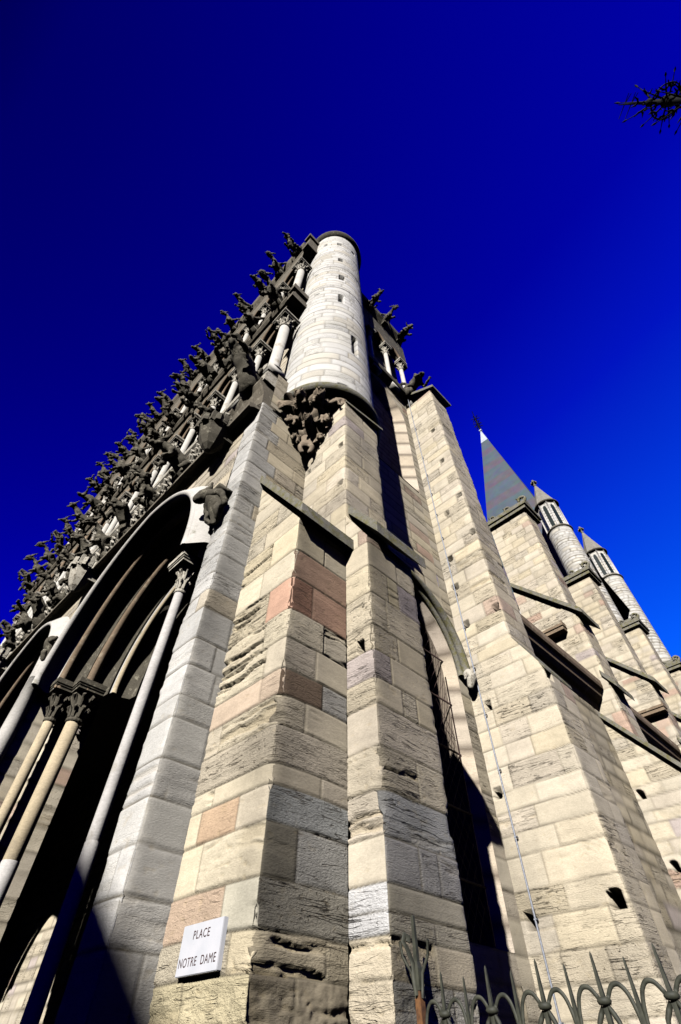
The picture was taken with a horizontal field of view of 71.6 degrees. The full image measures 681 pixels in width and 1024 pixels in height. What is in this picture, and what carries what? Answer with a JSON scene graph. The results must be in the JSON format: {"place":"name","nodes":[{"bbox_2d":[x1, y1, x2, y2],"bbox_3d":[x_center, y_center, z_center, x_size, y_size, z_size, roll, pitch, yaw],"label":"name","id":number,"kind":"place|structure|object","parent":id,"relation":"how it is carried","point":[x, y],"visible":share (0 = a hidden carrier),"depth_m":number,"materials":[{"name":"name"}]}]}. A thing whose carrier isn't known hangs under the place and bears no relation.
{"place":"outdoors","nodes":[
{"label":"outdoors","id":0,"kind":"place"},
{"bbox_2d":[0,231,680,1023],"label":"gothic church","id":1,"kind":"structure","parent":0,"point":[238,683],"depth_m":6.39,"materials":[{"name":"stone"}]},
{"bbox_2d":[175,916,228,978],"bbox_3d":[-0.825,2.588,2.808,0.035,0.233,0.424,38,-60,-26],"label":"street sign","id":2,"kind":"object","parent":1,"relation":"attached to","point":[202,948],"visible":1,"depth_m":2.78,"materials":[{"name":"white metal"}]},
{"bbox_2d":[417,615,495,947],"bbox_3d":[0.668,2.837,6.906,3.000,5.500,0.535,38,-60,-26],"label":"flank window","id":3,"kind":"structure","parent":1,"relation":"in","point":[458,818],"depth_m":6.62,"materials":[{"name":"black glass"}]},
{"bbox_2d":[408,400,563,1023],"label":"lightning cable","id":4,"kind":"object","parent":1,"relation":"attached to","point":[535,918],"visible":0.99,"depth_m":6.85,"materials":[{"name":"grey metal"}]},
{"bbox_2d":[0,0,680,658],"label":"sky","id":5,"kind":"structure","parent":0,"point":[482,167],"materials":[{"name":"blue"}]},
{"label":"ground","id":6,"kind":"structure","parent":0,"visible":0},
{"bbox_2d":[399,915,680,1023],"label":"iron fence","id":7,"kind":"object","parent":6,"relation":"on","point":[416,970],"visible":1,"depth_m":2.24,"materials":[{"name":"grey metal"}]},
{"bbox_2d":[614,66,680,134],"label":"tree branch","id":8,"kind":"object","parent":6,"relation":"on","point":[669,99],"visible":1,"depth_m":4.11,"materials":[{"name":"black plant"}]}
]}

